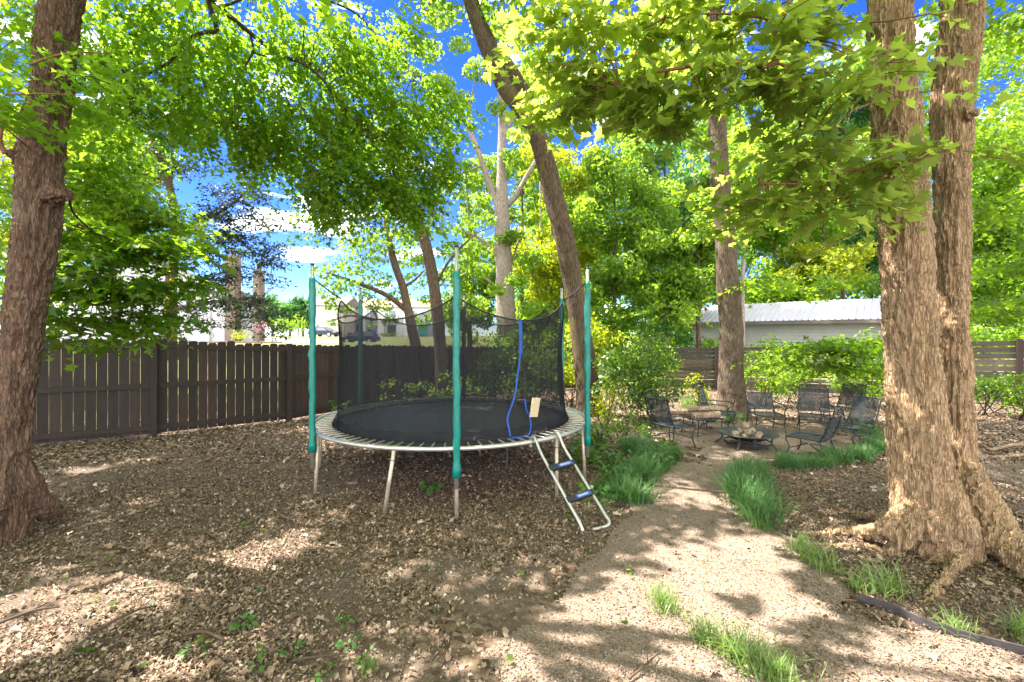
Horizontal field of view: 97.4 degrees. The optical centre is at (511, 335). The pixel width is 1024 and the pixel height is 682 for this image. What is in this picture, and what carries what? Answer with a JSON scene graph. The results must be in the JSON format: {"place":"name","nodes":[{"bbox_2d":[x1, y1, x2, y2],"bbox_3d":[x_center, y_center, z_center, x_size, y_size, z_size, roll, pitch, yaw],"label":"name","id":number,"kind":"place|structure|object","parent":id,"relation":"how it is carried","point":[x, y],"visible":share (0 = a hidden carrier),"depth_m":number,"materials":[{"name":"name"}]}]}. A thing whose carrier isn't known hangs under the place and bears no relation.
{"place":"outdoors","nodes":[
{"label":"outdoors","id":0,"kind":"place"},
{"bbox_2d":[265,337,338,342],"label":"road","id":1,"kind":"structure","parent":0,"point":[296,340],"depth_m":56.66,"materials":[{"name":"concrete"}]},
{"bbox_2d":[0,336,1023,681],"bbox_3d":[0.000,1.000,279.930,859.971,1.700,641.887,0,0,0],"label":"ground","id":2,"kind":"structure","parent":0,"point":[470,610],"depth_m":3.75,"materials":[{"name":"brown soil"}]},
{"bbox_2d":[0,602,59,623],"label":"fallen twig","id":3,"kind":"object","parent":2,"relation":"on","point":[22,614],"visible":1,"depth_m":2.93,"materials":[{"name":"wood"}]},
{"bbox_2d":[0,103,129,304],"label":"maple tree","id":4,"kind":"object","parent":2,"relation":"on","point":[9,135],"visible":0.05,"depth_m":12.50,"materials":[{"name":"green plant"}]},
{"bbox_2d":[87,603,157,634],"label":"fallen twig","id":5,"kind":"object","parent":2,"relation":"on","point":[113,621],"visible":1,"depth_m":2.86,"materials":[{"name":"wood"}]},
{"bbox_2d":[59,116,186,338],"bbox_3d":[-17.905,-4.694,20.135,5.703,10.659,4.750,0,0,0],"label":"maple tree","id":6,"kind":"object","parent":2,"relation":"on","point":[155,168],"visible":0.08,"depth_m":19.79,"materials":[{"name":"green plant"}]},
{"bbox_2d":[0,250,264,341],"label":"house","id":7,"kind":"structure","parent":2,"relation":"on","point":[223,334],"depth_m":29.98,"materials":[{"name":"white"}]},
{"bbox_2d":[99,125,307,343],"bbox_3d":[-10.011,-3.170,14.297,7.114,7.887,2.133,0,0,5],"label":"pine tree","id":8,"kind":"object","parent":2,"relation":"on","point":[254,302],"visible":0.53,"depth_m":14.09,"materials":[{"name":"green plant"}]},
{"bbox_2d":[184,627,225,641],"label":"fallen twig","id":9,"kind":"object","parent":2,"relation":"on","point":[209,632],"visible":0.99,"depth_m":2.73,"materials":[{"name":"wood"}]},
{"bbox_2d":[0,0,495,546],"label":"maple tree","id":10,"kind":"object","parent":2,"relation":"on","point":[60,70],"visible":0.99,"depth_m":6.37,"materials":[{"name":"green plant"}]},
{"bbox_2d":[265,293,282,336],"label":"skyline tree","id":11,"kind":"object","parent":2,"relation":"on","point":[274,296],"visible":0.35,"depth_m":80.88,"materials":[{"name":"green plant"}]},
{"bbox_2d":[273,299,300,336],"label":"skyline tree","id":12,"kind":"object","parent":2,"relation":"on","point":[284,307],"visible":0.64,"depth_m":80.58,"materials":[{"name":"green plant"}]},
{"bbox_2d":[287,295,308,336],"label":"skyline tree","id":13,"kind":"object","parent":2,"relation":"on","point":[301,306],"visible":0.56,"depth_m":80.96,"materials":[{"name":"green plant"}]},
{"bbox_2d":[32,338,574,443],"bbox_3d":[-4.150,1.040,11.260,15.767,2.020,1.696,0,0,-39],"label":"picket fence","id":14,"kind":"object","parent":2,"relation":"on","point":[183,387],"visible":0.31,"depth_m":8.51,"materials":[{"name":"brown wood"}]},
{"bbox_2d":[291,645,347,661],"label":"fallen twig","id":15,"kind":"object","parent":2,"relation":"on","point":[310,657],"visible":1,"depth_m":2.54,"materials":[{"name":"wood"}]},
{"bbox_2d":[308,327,338,336],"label":"parked car","id":16,"kind":"object","parent":2,"relation":"on","point":[327,331],"visible":0.72,"depth_m":65.18,"materials":[{"name":"silver paint"}]},
{"bbox_2d":[307,297,357,336],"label":"house","id":17,"kind":"structure","parent":2,"relation":"on","point":[323,315],"depth_m":70.00,"materials":[{"name":"paint"}]},
{"bbox_2d":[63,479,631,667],"bbox_3d":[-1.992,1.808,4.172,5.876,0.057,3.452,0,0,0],"label":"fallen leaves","id":18,"kind":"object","parent":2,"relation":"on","point":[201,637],"visible":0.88,"depth_m":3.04,"materials":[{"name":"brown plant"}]},
{"bbox_2d":[308,209,443,326],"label":"maple tree","id":19,"kind":"object","parent":2,"relation":"on","point":[405,306],"visible":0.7,"depth_m":15.86,"materials":[{"name":"plant"}]},
{"bbox_2d":[357,300,430,317],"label":"townhouse","id":20,"kind":"structure","parent":2,"relation":"on","point":[397,311],"depth_m":76.00,"materials":[{"name":"white"}]},
{"bbox_2d":[353,124,496,310],"bbox_3d":[-2.794,-2.485,13.393,4.767,8.682,2.620,0,0,0],"label":"maple tree","id":21,"kind":"object","parent":2,"relation":"on","point":[428,261],"visible":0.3,"depth_m":12.91,"materials":[{"name":"plant"}]},
{"bbox_2d":[308,245,590,516],"bbox_3d":[-0.830,0.482,6.479,3.788,2.802,3.938,0,0,0],"label":"trampoline","id":22,"kind":"object","parent":2,"relation":"on","point":[457,373],"visible":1,"depth_m":5.06,"materials":[{"name":"fabric"}]},
{"bbox_2d":[529,431,610,531],"bbox_3d":[0.579,1.476,4.701,0.397,0.765,0.984,0,0,-31],"label":"ladder","id":23,"kind":"object","parent":22,"relation":"attached to","point":[573,498],"visible":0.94,"depth_m":4.60,"materials":[{"name":"metal"}]},
{"bbox_2d":[430,173,495,313],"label":"maple tree","id":24,"kind":"object","parent":2,"relation":"on","point":[473,286],"visible":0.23,"depth_m":24.71,"materials":[{"name":"plant"}]},
{"bbox_2d":[389,0,599,416],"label":"leaning tree","id":25,"kind":"object","parent":2,"relation":"on","point":[485,35],"visible":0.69,"depth_m":10.27,"materials":[{"name":"brown plant"}]},
{"bbox_2d":[417,0,585,318],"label":"oak tree","id":26,"kind":"object","parent":2,"relation":"on","point":[505,238],"visible":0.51,"depth_m":19.61,"materials":[{"name":"green plant"}]},
{"bbox_2d":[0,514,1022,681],"bbox_3d":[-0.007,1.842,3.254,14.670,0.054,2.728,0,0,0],"label":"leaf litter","id":27,"kind":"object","parent":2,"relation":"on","point":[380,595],"visible":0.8,"depth_m":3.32,"materials":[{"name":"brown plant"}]},
{"bbox_2d":[454,49,569,317],"bbox_3d":[0.664,-8.866,29.912,9.034,20.578,4.555,0,0,0],"label":"maple tree","id":28,"kind":"object","parent":2,"relation":"on","point":[530,187],"visible":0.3,"depth_m":29.62,"materials":[{"name":"plant"}]},
{"bbox_2d":[31,384,1023,463],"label":"leaf litter","id":29,"kind":"object","parent":2,"relation":"on","point":[983,418],"visible":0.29,"depth_m":7.59,"materials":[{"name":"brown plant"}]},
{"bbox_2d":[512,181,565,305],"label":"maple tree","id":30,"kind":"object","parent":2,"relation":"on","point":[518,291],"visible":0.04,"depth_m":26.79,"materials":[{"name":"green plant"}]},
{"bbox_2d":[510,141,614,313],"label":"maple tree","id":31,"kind":"object","parent":2,"relation":"on","point":[547,285],"visible":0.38,"depth_m":22.49,"materials":[{"name":"yellow plant"}]},
{"bbox_2d":[564,345,600,407],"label":"shrub","id":32,"kind":"object","parent":2,"relation":"on","point":[569,372],"visible":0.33,"depth_m":11.56,"materials":[{"name":"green plant"}]},
{"bbox_2d":[564,311,627,371],"bbox_3d":[2.733,0.498,16.781,2.500,2.720,2.736,0,0,-18],"label":"shrub","id":33,"kind":"object","parent":2,"relation":"on","point":[601,340],"visible":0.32,"depth_m":16.29,"materials":[{"name":"yellow plant"}]},
{"bbox_2d":[575,480,623,506],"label":"weed","id":34,"kind":"object","parent":2,"relation":"on","point":[580,484],"visible":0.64,"depth_m":5.01,"materials":[{"name":"green plant"}]},
{"bbox_2d":[590,422,610,445],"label":"shrub","id":35,"kind":"object","parent":2,"relation":"on","point":[598,427],"visible":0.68,"depth_m":7.41,"materials":[{"name":"green plant"}]},
{"bbox_2d":[582,378,628,426],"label":"shrub","id":36,"kind":"object","parent":2,"relation":"on","point":[600,404],"visible":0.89,"depth_m":8.96,"materials":[{"name":"green plant"}]},
{"bbox_2d":[601,409,642,441],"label":"shrub","id":37,"kind":"object","parent":2,"relation":"on","point":[626,426],"visible":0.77,"depth_m":7.96,"materials":[{"name":"green plant"}]},
{"bbox_2d":[593,459,653,489],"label":"grass clump","id":38,"kind":"object","parent":2,"relation":"on","point":[625,470],"visible":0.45,"depth_m":5.57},
{"bbox_2d":[564,134,686,381],"bbox_3d":[4.430,-2.978,18.191,5.787,10.062,4.415,0,0,0],"label":"maple tree","id":39,"kind":"object","parent":2,"relation":"on","point":[606,272],"visible":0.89,"depth_m":17.64,"materials":[{"name":"plant"}]},
{"bbox_2d":[567,407,684,466],"bbox_3d":[2.250,1.749,8.341,2.465,0.227,4.638,0,0,8],"label":"ground cover","id":40,"kind":"object","parent":2,"relation":"on","point":[578,450],"visible":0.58,"depth_m":7.07,"materials":[{"name":"green plant"}]},
{"bbox_2d":[589,474,671,504],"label":"grass clump","id":41,"kind":"object","parent":2,"relation":"on","point":[622,492],"visible":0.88,"depth_m":5.01,"materials":[{"name":"plant"}]},
{"bbox_2d":[594,310,667,381],"bbox_3d":[4.535,0.421,17.225,3.009,2.881,2.672,0,0,0],"label":"shrub","id":42,"kind":"object","parent":2,"relation":"on","point":[626,334],"visible":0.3,"depth_m":16.99,"materials":[{"name":"green plant"}]},
{"bbox_2d":[590,330,690,420],"bbox_3d":[2.675,0.861,9.594,1.979,1.997,1.888,0,0,0],"label":"shrub","id":43,"kind":"object","parent":2,"relation":"on","point":[649,365],"visible":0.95,"depth_m":9.39,"materials":[{"name":"green plant"}]},
{"bbox_2d":[626,456,669,483],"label":"grass clump","id":44,"kind":"object","parent":2,"relation":"on","point":[648,467],"visible":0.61,"depth_m":5.68,"materials":[{"name":"plant"}]},
{"bbox_2d":[621,343,683,397],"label":"shrub","id":45,"kind":"object","parent":2,"relation":"on","point":[673,370],"visible":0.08,"depth_m":13.45,"materials":[{"name":"green plant"}]},
{"bbox_2d":[606,138,716,342],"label":"maple tree","id":46,"kind":"object","parent":2,"relation":"on","point":[684,212],"visible":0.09,"depth_m":23.11,"materials":[{"name":"green plant"}]},
{"bbox_2d":[636,319,705,374],"bbox_3d":[6.306,0.559,18.316,2.910,2.601,2.439,0,0,0],"label":"shrub","id":47,"kind":"object","parent":2,"relation":"on","point":[665,329],"visible":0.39,"depth_m":18.04,"materials":[{"name":"green plant"}]},
{"bbox_2d":[635,160,751,383],"bbox_3d":[6.723,-2.325,17.081,4.178,8.755,3.195,0,0,0],"label":"maple tree","id":48,"kind":"object","parent":2,"relation":"on","point":[693,255],"visible":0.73,"depth_m":16.63,"materials":[{"name":"plant"}]},
{"bbox_2d":[681,373,710,405],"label":"shrub","id":49,"kind":"object","parent":2,"relation":"on","point":[695,392],"visible":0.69,"depth_m":11.79,"materials":[{"name":"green plant"}]},
{"bbox_2d":[682,337,718,383],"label":"shrub","id":50,"kind":"object","parent":2,"relation":"on","point":[710,343],"visible":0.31,"depth_m":16.69,"materials":[{"name":"green plant"}]},
{"bbox_2d":[707,468,789,507],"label":"grass clump","id":51,"kind":"object","parent":2,"relation":"on","point":[747,485],"visible":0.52,"depth_m":4.99,"materials":[{"name":"plant"}]},
{"bbox_2d":[618,0,884,419],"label":"maple tree","id":52,"kind":"object","parent":2,"relation":"on","point":[731,385],"visible":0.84,"depth_m":10.04,"materials":[{"name":"green plant"}]},
{"bbox_2d":[480,0,1023,607],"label":"maple tree","id":53,"kind":"object","parent":2,"relation":"on","point":[946,504],"visible":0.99,"depth_m":3.81,"materials":[{"name":"green plant"}]},
{"bbox_2d":[483,7,1023,353],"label":"woods","id":54,"kind":"object","parent":2,"relation":"on","point":[1014,108],"visible":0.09,"depth_m":37.61,"materials":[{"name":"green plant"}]},
{"bbox_2d":[695,117,811,372],"bbox_3d":[11.586,-4.460,21.753,5.316,12.938,4.528,0,0,0],"label":"maple tree","id":55,"kind":"object","parent":2,"relation":"on","point":[733,147],"visible":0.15,"depth_m":21.70,"materials":[{"name":"green plant"}]},
{"bbox_2d":[718,477,809,519],"bbox_3d":[2.629,1.685,4.670,0.838,0.330,0.806,0,0,-26],"label":"grass clump","id":56,"kind":"object","parent":2,"relation":"on","point":[769,496],"visible":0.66,"depth_m":4.67,"materials":[{"name":"plant"}]},
{"bbox_2d":[746,333,787,381],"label":"shrub","id":57,"kind":"object","parent":2,"relation":"on","point":[770,343],"visible":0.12,"depth_m":16.19,"materials":[{"name":"green plant"}]},
{"bbox_2d":[743,349,802,400],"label":"shrub","id":58,"kind":"object","parent":2,"relation":"on","point":[770,383],"visible":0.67,"depth_m":11.58,"materials":[{"name":"green plant"}]},
{"bbox_2d":[684,298,883,374],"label":"shed","id":59,"kind":"structure","parent":2,"relation":"on","point":[794,321],"depth_m":21.51,"materials":[{"name":"grey"}]},
{"bbox_2d":[711,141,858,303],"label":"maple tree","id":60,"kind":"object","parent":2,"relation":"on","point":[773,241],"visible":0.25,"depth_m":25.55,"materials":[{"name":"green plant"}]},
{"bbox_2d":[762,349,823,403],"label":"shrub","id":61,"kind":"object","parent":2,"relation":"on","point":[793,374],"visible":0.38,"depth_m":12.29,"materials":[{"name":"green plant"}]},
{"bbox_2d":[782,452,822,470],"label":"grass clump","id":62,"kind":"object","parent":2,"relation":"on","point":[796,466],"visible":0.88,"depth_m":6.20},
{"bbox_2d":[768,170,876,301],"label":"maple tree","id":63,"kind":"object","parent":2,"relation":"on","point":[828,265],"visible":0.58,"depth_m":24.10,"materials":[{"name":"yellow plant"}]},
{"bbox_2d":[640,339,1023,405],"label":"slat fence","id":64,"kind":"object","parent":2,"relation":"on","point":[684,371],"visible":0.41,"depth_m":13.93,"materials":[{"name":"brown wood"}]},
{"bbox_2d":[829,442,870,465],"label":"grass clump","id":65,"kind":"object","parent":2,"relation":"on","point":[848,460],"visible":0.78,"depth_m":6.50,"materials":[{"name":"plant"}]},
{"bbox_2d":[824,347,884,401],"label":"shrub","id":66,"kind":"object","parent":2,"relation":"on","point":[869,391],"visible":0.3,"depth_m":11.46,"materials":[{"name":"green plant"}]},
{"bbox_2d":[787,56,933,299],"bbox_3d":[21.668,-8.104,29.324,8.775,19.817,6.281,0,0,18],"label":"maple tree","id":67,"kind":"object","parent":2,"relation":"on","point":[861,117],"visible":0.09,"depth_m":28.66,"materials":[{"name":"green plant"}]},
{"bbox_2d":[837,555,915,600],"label":"grass clump","id":68,"kind":"object","parent":2,"relation":"on","point":[873,583],"visible":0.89,"depth_m":3.24,"materials":[{"name":"plant"}]},
{"bbox_2d":[851,554,925,601],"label":"grass clump","id":69,"kind":"object","parent":2,"relation":"on","point":[885,586],"visible":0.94,"depth_m":3.22,"materials":[{"name":"plant"}]},
{"bbox_2d":[848,0,1023,342],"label":"maple tree","id":70,"kind":"object","parent":2,"relation":"on","point":[993,28],"visible":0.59,"depth_m":8.68,"materials":[{"name":"green plant"}]},
{"bbox_2d":[857,594,1023,654],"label":"garden edging","id":71,"kind":"object","parent":2,"relation":"on","point":[1016,648],"visible":0.79,"depth_m":2.80,"materials":[{"name":"metal"}]},
{"bbox_2d":[927,605,977,638],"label":"grass clump","id":72,"kind":"object","parent":2,"relation":"on","point":[951,624],"visible":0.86,"depth_m":2.81,"materials":[{"name":"plant"}]},
{"bbox_2d":[918,604,988,636],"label":"grass clump","id":73,"kind":"object","parent":2,"relation":"on","point":[944,618],"visible":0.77,"depth_m":2.83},
{"bbox_2d":[932,113,1023,359],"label":"maple tree","id":74,"kind":"object","parent":2,"relation":"on","point":[990,185],"visible":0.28,"depth_m":18.43,"materials":[{"name":"green plant"}]},
{"bbox_2d":[969,320,1023,396],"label":"shrub","id":75,"kind":"object","parent":2,"relation":"on","point":[1005,335],"visible":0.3,"depth_m":12.96,"materials":[{"name":"green plant"}]},
{"bbox_2d":[974,373,1023,417],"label":"shrub","id":76,"kind":"object","parent":2,"relation":"on","point":[985,384],"visible":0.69,"depth_m":10.36,"materials":[{"name":"green plant"}]},
{"bbox_2d":[977,602,1023,643],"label":"grass clump","id":77,"kind":"object","parent":2,"relation":"on","point":[1017,629],"visible":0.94,"depth_m":2.77,"materials":[{"name":"plant"}]},
{"bbox_2d":[990,372,1023,419],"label":"shrub","id":78,"kind":"object","parent":2,"relation":"on","point":[1018,400],"visible":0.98,"depth_m":9.82,"materials":[{"name":"green plant"}]},
{"bbox_2d":[0,0,1023,335],"label":"sky","id":79,"kind":"structure","parent":0,"point":[299,277],"materials":[{"name":"blue"}]},
{"bbox_2d":[480,417,1023,681],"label":"gravel path","id":80,"kind":"structure","parent":0,"point":[671,518],"depth_m":3.09,"materials":[{"name":"gravel"}]},
{"bbox_2d":[603,476,670,508],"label":"grass clump","id":81,"kind":"object","parent":80,"relation":"on","point":[645,496],"visible":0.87,"depth_m":4.97,"materials":[{"name":"plant"}]},
{"bbox_2d":[641,591,691,620],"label":"grass clump","id":82,"kind":"object","parent":80,"relation":"on","point":[674,605],"visible":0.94,"depth_m":2.98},
{"bbox_2d":[642,390,695,445],"bbox_3d":[2.618,1.362,7.497,0.698,0.964,0.592,0,0,-28],"label":"patio chair","id":83,"kind":"object","parent":80,"relation":"on","point":[660,412],"visible":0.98,"depth_m":7.39,"materials":[{"name":"metal"}]},
{"bbox_2d":[681,416,723,436],"bbox_3d":[3.596,1.690,8.495,0.637,0.303,0.460,0,0,-20],"label":"side table","id":84,"kind":"object","parent":80,"relation":"on","point":[698,420],"visible":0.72,"depth_m":8.37,"materials":[{"name":"metal"}]},
{"bbox_2d":[691,411,720,418],"bbox_3d":[3.623,1.479,8.402,0.537,0.126,0.141,0,0,-14],"label":"firewood log","id":85,"kind":"object","parent":84,"relation":"on","point":[706,415],"visible":0.98,"depth_m":8.34,"materials":[{"name":"brown wood"}]},
{"bbox_2d":[678,605,739,653],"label":"grass clump","id":86,"kind":"object","parent":80,"relation":"on","point":[699,636],"visible":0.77,"depth_m":2.73,"materials":[{"name":"plant"}]},
{"bbox_2d":[694,380,736,429],"bbox_3d":[3.985,1.362,8.809,0.701,0.964,0.592,0,0,35],"label":"patio chair","id":87,"kind":"object","parent":80,"relation":"on","point":[702,394],"visible":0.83,"depth_m":8.85,"materials":[{"name":"metal"}]},
{"bbox_2d":[684,607,753,649],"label":"grass clump","id":88,"kind":"object","parent":80,"relation":"on","point":[704,640],"visible":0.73,"depth_m":2.71,"materials":[{"name":"plant"}]},
{"bbox_2d":[697,624,762,670],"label":"grass clump","id":89,"kind":"object","parent":80,"relation":"on","point":[723,651],"visible":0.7,"depth_m":2.53,"materials":[{"name":"plant"}]},
{"bbox_2d":[699,609,761,666],"bbox_3d":[1.275,1.742,2.594,0.389,0.217,0.406,0,0,1],"label":"grass clump","id":90,"kind":"object","parent":80,"relation":"on","point":[734,640],"visible":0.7,"depth_m":2.60,"materials":[{"name":"plant"}]},
{"bbox_2d":[699,456,768,486],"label":"grass clump","id":91,"kind":"object","parent":80,"relation":"on","point":[737,472],"visible":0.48,"depth_m":5.51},
{"bbox_2d":[696,616,773,677],"bbox_3d":[1.288,1.744,2.605,0.437,0.212,0.419,0,0,-25],"label":"grass clump","id":92,"kind":"object","parent":80,"relation":"on","point":[736,647],"visible":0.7,"depth_m":2.61,"materials":[{"name":"plant"}]},
{"bbox_2d":[707,469,776,500],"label":"grass clump","id":93,"kind":"object","parent":80,"relation":"on","point":[730,489],"visible":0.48,"depth_m":5.10,"materials":[{"name":"plant"}]},
{"bbox_2d":[714,427,779,451],"bbox_3d":[3.943,1.732,7.534,0.930,0.232,0.930,0,0,0],"label":"fire pit","id":94,"kind":"object","parent":80,"relation":"on","point":[768,434],"visible":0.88,"depth_m":7.41,"materials":[{"name":"grey metal"}]},
{"bbox_2d":[722,495,788,520],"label":"grass clump","id":95,"kind":"object","parent":80,"relation":"on","point":[740,512],"visible":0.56,"depth_m":4.52,"materials":[{"name":"plant"}]},
{"bbox_2d":[710,611,807,681],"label":"grass clump","id":96,"kind":"object","parent":80,"relation":"on","point":[751,666],"visible":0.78,"depth_m":2.45,"materials":[{"name":"plant"}]},
{"bbox_2d":[726,629,793,676],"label":"grass clump","id":97,"kind":"object","parent":80,"relation":"on","point":[759,660],"visible":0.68,"depth_m":2.46,"materials":[{"name":"plant"}]},
{"bbox_2d":[734,495,792,529],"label":"grass clump","id":98,"kind":"object","parent":80,"relation":"on","point":[758,513],"visible":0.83,"depth_m":4.37,"materials":[{"name":"plant"}]},
{"bbox_2d":[744,391,786,432],"bbox_3d":[4.955,1.486,8.825,0.592,0.717,0.666,0,0,8],"label":"patio chair","id":99,"kind":"object","parent":80,"relation":"on","point":[760,400],"visible":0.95,"depth_m":9.03,"materials":[{"name":"metal"}]},
{"bbox_2d":[737,638,802,681],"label":"grass clump","id":100,"kind":"object","parent":80,"relation":"on","point":[764,673],"visible":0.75,"depth_m":2.42,"materials":[{"name":"plant"}]},
{"bbox_2d":[742,637,828,681],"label":"grass clump","id":101,"kind":"object","parent":80,"relation":"on","point":[788,672],"visible":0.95,"depth_m":2.38,"materials":[{"name":"plant"}]},
{"bbox_2d":[779,526,833,559],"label":"grass clump","id":102,"kind":"object","parent":80,"relation":"on","point":[801,538],"visible":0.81,"depth_m":3.81,"materials":[{"name":"plant"}]},
{"bbox_2d":[780,539,836,571],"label":"grass clump","id":103,"kind":"object","parent":80,"relation":"on","point":[810,560],"visible":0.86,"depth_m":3.63,"materials":[{"name":"plant"}]},
{"bbox_2d":[785,407,844,455],"bbox_3d":[4.618,1.447,6.888,0.524,0.795,0.668,0,0,-38],"label":"patio chair","id":104,"kind":"object","parent":80,"relation":"on","point":[829,429],"visible":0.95,"depth_m":6.80,"materials":[{"name":"metal"}]},
{"bbox_2d":[796,381,834,436],"bbox_3d":[5.759,1.372,8.562,0.592,0.945,0.698,0,0,30],"label":"patio chair","id":105,"kind":"object","parent":80,"relation":"on","point":[813,399],"visible":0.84,"depth_m":8.74,"materials":[{"name":"metal"}]},
{"bbox_2d":[800,544,849,575],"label":"grass clump","id":106,"kind":"object","parent":80,"relation":"on","point":[821,563],"visible":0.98,"depth_m":3.53,"materials":[{"name":"plant"}]},
{"bbox_2d":[819,383,868,421],"bbox_3d":[6.820,1.409,9.271,0.702,0.870,0.592,0,0,-15],"label":"patio chair","id":107,"kind":"object","parent":80,"relation":"on","point":[846,396],"visible":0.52,"depth_m":9.37,"materials":[{"name":"metal"}]},
{"bbox_2d":[823,394,883,447],"bbox_3d":[5.755,1.429,7.584,0.829,0.829,0.592,0,0,-8],"label":"patio chair","id":108,"kind":"object","parent":80,"relation":"on","point":[863,409],"visible":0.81,"depth_m":7.58,"materials":[{"name":"metal"}]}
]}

